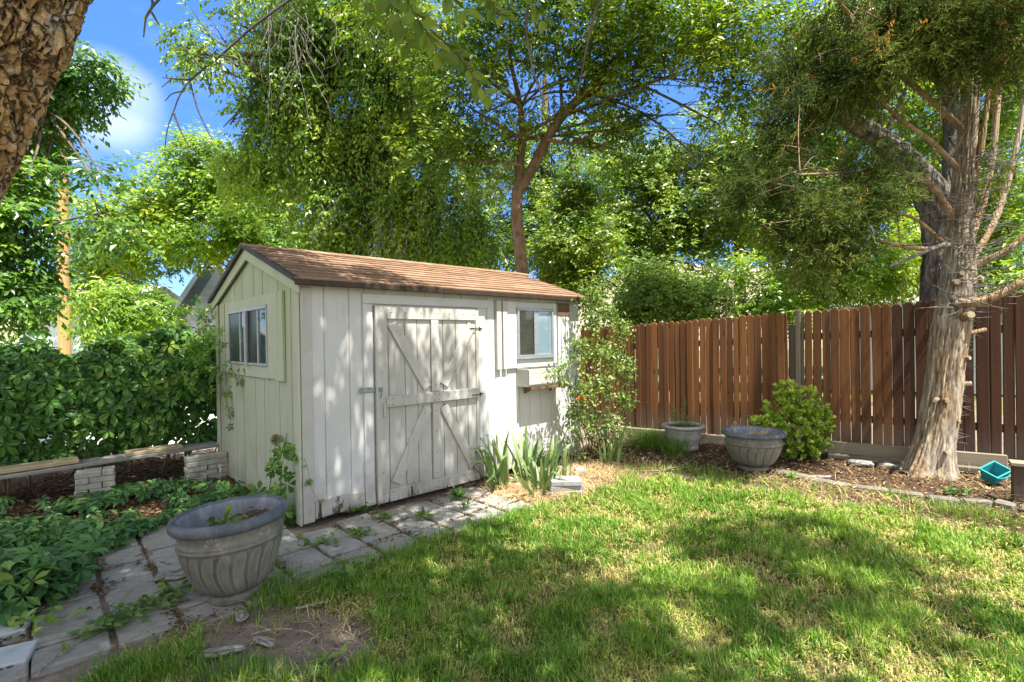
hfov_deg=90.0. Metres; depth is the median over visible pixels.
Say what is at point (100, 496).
brick
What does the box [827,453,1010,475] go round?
timber
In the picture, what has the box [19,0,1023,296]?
sky
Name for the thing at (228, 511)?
weed
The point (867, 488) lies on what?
edging stone
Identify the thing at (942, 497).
edging stone
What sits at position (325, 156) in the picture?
ivy tree
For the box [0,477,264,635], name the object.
ground cover
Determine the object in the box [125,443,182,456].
plank
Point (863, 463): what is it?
concrete chunk
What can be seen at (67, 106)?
ash tree
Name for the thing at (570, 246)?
poplar tree
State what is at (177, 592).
weed
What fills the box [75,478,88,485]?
brick
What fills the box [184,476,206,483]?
brick
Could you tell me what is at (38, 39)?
shade tree
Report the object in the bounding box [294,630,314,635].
twig
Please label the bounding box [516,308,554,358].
window
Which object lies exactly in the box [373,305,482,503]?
door
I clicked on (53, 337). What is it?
neighbor garage
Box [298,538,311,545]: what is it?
weed
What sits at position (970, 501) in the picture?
edging stone
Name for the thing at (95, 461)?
plank
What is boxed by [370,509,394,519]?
weed
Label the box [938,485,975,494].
weed
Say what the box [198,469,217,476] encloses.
brick
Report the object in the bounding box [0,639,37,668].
stone slab
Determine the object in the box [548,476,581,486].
paver block
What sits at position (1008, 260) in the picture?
poplar tree
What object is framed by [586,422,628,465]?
iris plant
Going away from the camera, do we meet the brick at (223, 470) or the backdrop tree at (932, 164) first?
the brick at (223, 470)
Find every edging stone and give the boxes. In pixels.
[777,469,810,482]
[812,477,848,489]
[851,484,887,495]
[891,489,923,501]
[925,494,959,504]
[959,498,992,506]
[993,499,1016,509]
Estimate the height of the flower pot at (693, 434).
0.320 m
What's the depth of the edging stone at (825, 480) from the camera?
5.07 m
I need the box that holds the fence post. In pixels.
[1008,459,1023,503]
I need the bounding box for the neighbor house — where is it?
[171,265,225,337]
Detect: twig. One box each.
[33,645,74,678]
[249,636,273,645]
[252,628,299,634]
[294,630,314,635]
[296,602,326,609]
[300,552,344,574]
[320,553,367,565]
[618,457,694,470]
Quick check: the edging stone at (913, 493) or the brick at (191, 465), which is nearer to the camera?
the edging stone at (913, 493)
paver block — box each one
[547,490,582,496]
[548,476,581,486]
[548,484,583,491]
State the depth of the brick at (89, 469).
5.01 m
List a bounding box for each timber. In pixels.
[620,426,824,454]
[820,441,1007,466]
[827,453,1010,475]
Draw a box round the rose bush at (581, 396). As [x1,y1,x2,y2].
[543,267,646,458]
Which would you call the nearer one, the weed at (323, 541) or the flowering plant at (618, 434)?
the weed at (323, 541)
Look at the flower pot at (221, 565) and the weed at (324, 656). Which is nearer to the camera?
the weed at (324, 656)
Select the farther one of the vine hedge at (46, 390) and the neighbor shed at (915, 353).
the neighbor shed at (915, 353)
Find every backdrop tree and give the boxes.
[360,74,640,311]
[618,118,906,373]
[828,75,1023,301]
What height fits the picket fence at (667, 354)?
1.835 m
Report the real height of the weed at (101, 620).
0.073 m
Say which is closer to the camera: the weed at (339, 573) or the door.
the weed at (339, 573)
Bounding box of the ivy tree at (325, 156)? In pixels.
[143,0,514,270]
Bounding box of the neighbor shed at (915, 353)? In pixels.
[821,301,1015,394]
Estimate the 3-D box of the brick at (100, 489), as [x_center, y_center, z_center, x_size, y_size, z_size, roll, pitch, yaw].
[-3.993,1.453,4.999,0.200,0.056,0.095,-1,0,-37]
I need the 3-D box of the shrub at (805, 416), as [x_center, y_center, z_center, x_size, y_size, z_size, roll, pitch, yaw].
[3.370,0.978,6.194,1.075,1.053,0.657,-1,0,0]
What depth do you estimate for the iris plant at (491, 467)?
5.08 m
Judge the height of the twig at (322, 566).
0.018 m
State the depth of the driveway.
8.27 m
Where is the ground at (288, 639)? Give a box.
[0,349,1023,681]
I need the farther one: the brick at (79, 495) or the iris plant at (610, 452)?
the iris plant at (610, 452)
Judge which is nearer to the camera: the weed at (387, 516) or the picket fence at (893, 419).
the weed at (387, 516)
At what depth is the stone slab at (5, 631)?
2.63 m
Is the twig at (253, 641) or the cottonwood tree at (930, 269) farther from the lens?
the cottonwood tree at (930, 269)
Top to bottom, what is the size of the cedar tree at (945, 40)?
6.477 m
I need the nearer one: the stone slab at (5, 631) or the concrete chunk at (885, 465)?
the stone slab at (5, 631)
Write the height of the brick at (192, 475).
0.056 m
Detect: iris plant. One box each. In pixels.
[469,432,536,490]
[492,421,560,483]
[508,450,571,498]
[532,426,577,475]
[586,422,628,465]
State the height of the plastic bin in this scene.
0.225 m
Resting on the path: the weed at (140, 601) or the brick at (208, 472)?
the weed at (140, 601)
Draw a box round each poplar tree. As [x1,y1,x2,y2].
[513,149,665,324]
[563,94,758,387]
[693,84,930,387]
[793,0,1023,316]
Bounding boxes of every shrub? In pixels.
[579,253,758,342]
[709,237,919,399]
[748,379,836,460]
[840,204,921,313]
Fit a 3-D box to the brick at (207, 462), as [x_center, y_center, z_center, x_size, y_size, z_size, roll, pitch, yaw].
[-3.355,1.328,5.625,0.110,0.056,0.200,-1,0,44]
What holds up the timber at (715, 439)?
on the ground at (288, 639)
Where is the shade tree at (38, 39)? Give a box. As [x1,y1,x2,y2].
[0,0,599,204]
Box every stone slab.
[0,615,30,640]
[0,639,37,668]
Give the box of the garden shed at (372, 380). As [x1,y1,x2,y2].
[208,243,590,525]
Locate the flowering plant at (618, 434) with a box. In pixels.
[605,415,640,460]
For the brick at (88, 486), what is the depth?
4.90 m
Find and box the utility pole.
[56,124,70,353]
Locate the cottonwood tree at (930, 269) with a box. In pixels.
[740,0,1023,302]
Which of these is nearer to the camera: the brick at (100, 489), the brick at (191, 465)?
the brick at (100, 489)
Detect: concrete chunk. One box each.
[847,459,874,466]
[878,463,898,468]
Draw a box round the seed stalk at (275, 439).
[268,434,281,493]
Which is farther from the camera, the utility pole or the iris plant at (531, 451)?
the utility pole
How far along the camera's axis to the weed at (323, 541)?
3.74 m
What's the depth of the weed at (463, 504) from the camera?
4.44 m
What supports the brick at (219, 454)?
on the brick at (207, 462)
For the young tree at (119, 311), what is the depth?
9.91 m
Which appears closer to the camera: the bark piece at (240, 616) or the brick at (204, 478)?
the bark piece at (240, 616)
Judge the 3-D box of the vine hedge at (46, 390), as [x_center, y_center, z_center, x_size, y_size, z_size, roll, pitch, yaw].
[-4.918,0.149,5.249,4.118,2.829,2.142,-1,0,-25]
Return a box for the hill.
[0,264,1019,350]
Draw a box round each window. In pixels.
[227,304,267,366]
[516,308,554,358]
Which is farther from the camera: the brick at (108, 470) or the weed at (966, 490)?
the brick at (108, 470)
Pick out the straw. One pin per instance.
(611, 468)
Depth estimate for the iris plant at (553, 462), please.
5.26 m
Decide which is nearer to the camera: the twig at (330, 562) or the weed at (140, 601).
the weed at (140, 601)
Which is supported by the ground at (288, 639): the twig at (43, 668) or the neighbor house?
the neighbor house
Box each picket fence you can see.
[581,313,788,434]
[788,292,1023,459]
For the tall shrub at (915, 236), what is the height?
4.077 m
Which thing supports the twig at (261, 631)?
on the ground at (288, 639)
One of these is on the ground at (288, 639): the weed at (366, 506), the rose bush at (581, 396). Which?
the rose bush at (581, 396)
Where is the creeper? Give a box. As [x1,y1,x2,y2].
[247,434,326,527]
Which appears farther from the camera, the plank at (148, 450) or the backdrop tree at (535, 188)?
the backdrop tree at (535, 188)
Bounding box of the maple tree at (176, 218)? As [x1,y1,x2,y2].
[3,116,301,330]
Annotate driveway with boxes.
[24,401,216,446]
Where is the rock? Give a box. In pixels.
[574,466,586,475]
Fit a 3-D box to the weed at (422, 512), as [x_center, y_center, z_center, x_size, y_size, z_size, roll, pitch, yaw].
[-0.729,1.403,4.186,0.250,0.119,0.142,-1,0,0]
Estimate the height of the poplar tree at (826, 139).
8.014 m
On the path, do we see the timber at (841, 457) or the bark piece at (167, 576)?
the bark piece at (167, 576)
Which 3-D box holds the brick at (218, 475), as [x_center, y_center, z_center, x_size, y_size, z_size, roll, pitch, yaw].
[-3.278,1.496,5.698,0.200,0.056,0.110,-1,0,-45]
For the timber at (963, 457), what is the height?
0.140 m
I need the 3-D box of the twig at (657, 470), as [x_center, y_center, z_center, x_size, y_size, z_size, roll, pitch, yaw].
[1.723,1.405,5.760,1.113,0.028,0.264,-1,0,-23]
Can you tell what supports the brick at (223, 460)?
on the brick at (216, 466)
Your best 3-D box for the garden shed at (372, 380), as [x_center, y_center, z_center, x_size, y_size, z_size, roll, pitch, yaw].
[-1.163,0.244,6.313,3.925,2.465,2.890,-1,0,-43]
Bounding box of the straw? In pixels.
[195,446,1010,681]
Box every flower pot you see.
[166,494,287,606]
[661,421,705,450]
[721,425,786,471]
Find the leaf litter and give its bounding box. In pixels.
[0,428,1023,681]
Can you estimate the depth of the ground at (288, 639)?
3.48 m
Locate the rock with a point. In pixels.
(580, 468)
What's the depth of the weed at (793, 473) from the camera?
5.12 m
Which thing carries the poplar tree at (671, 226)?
on the ground at (288, 639)
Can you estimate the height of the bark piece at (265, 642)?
0.023 m
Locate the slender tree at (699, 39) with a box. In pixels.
[320,0,827,276]
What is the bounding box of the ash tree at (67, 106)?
[0,38,166,344]
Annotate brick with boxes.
[74,469,101,479]
[74,490,88,497]
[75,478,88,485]
[75,482,101,491]
[76,467,101,471]
[77,494,102,502]
[89,473,114,483]
[89,486,114,495]
[102,466,114,475]
[103,480,114,487]
[184,454,206,462]
[184,466,206,473]
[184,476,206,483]
[185,462,197,467]
[185,472,197,478]
[197,458,217,466]
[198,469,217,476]
[205,451,226,459]
[206,462,227,469]
[207,472,228,479]
[217,457,227,462]
[218,467,228,472]
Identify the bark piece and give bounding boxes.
[152,572,185,582]
[199,644,247,657]
[234,610,248,622]
[253,635,274,646]
[810,475,830,477]
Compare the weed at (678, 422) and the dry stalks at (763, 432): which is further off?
the weed at (678, 422)
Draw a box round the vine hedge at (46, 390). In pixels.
[0,294,244,495]
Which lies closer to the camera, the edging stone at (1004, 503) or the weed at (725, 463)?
the edging stone at (1004, 503)
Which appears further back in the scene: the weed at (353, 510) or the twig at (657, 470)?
the twig at (657, 470)
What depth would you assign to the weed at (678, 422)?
6.78 m
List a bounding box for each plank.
[0,441,218,479]
[0,456,78,474]
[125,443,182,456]
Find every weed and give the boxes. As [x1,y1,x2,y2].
[36,589,172,651]
[102,582,180,625]
[146,578,196,609]
[206,503,243,525]
[293,641,346,676]
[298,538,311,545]
[305,530,341,547]
[322,563,361,589]
[339,501,381,512]
[343,506,370,512]
[347,527,377,537]
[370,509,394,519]
[411,505,437,519]
[449,486,468,499]
[458,497,471,508]
[556,426,597,461]
[667,397,701,426]
[717,458,732,465]
[782,470,798,481]
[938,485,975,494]
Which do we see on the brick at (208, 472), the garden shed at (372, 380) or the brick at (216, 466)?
the brick at (216, 466)
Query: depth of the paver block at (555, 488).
4.83 m
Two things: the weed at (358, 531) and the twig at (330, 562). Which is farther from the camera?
the weed at (358, 531)
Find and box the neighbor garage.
[20,286,178,379]
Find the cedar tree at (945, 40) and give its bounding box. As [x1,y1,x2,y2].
[699,0,1023,480]
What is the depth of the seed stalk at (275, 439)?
4.32 m
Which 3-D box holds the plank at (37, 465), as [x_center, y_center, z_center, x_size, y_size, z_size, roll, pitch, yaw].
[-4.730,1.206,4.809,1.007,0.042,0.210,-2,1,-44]
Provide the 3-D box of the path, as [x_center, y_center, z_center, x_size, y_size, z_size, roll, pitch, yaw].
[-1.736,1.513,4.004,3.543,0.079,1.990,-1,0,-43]
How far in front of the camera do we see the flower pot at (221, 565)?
2.84 m
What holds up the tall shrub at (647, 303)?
on the ground at (288, 639)
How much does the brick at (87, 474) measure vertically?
0.056 m
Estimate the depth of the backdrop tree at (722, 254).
19.44 m
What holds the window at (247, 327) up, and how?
in the garden shed at (372, 380)
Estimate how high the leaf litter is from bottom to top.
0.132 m
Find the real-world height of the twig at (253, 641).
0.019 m
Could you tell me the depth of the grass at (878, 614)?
2.88 m
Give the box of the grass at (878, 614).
[58,422,1023,681]
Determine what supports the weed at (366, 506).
on the path
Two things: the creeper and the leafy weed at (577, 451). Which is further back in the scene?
the leafy weed at (577, 451)
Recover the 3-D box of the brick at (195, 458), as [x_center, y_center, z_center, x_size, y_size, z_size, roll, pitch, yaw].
[-3.430,1.272,5.554,0.110,0.056,0.200,-1,0,44]
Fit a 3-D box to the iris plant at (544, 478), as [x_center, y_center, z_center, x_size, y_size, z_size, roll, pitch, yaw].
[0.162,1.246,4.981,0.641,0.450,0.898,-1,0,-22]
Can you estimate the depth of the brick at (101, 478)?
4.96 m
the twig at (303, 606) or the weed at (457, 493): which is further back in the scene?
the weed at (457, 493)
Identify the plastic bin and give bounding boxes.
[978,461,1010,484]
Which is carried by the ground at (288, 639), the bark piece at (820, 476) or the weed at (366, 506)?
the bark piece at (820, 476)
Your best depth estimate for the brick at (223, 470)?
5.69 m
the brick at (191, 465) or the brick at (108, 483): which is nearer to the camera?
the brick at (108, 483)
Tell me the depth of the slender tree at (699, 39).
8.62 m
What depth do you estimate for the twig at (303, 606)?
2.85 m
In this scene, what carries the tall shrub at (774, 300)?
on the ground at (288, 639)
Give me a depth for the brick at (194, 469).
5.50 m
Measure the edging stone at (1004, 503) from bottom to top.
0.095 m
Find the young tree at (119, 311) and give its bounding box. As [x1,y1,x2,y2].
[55,271,197,414]
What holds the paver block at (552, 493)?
on the ground at (288, 639)
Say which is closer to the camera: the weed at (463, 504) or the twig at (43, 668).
the twig at (43, 668)
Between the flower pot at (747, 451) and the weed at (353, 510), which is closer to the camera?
the weed at (353, 510)
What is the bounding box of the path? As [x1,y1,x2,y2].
[0,487,533,681]
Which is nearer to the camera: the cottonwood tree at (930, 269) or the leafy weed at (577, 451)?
the leafy weed at (577, 451)
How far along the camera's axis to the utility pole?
12.92 m
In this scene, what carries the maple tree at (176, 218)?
on the ground at (288, 639)
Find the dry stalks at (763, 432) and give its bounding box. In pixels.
[730,421,773,434]
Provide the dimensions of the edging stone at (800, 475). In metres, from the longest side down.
0.333 x 0.108 x 0.094 m

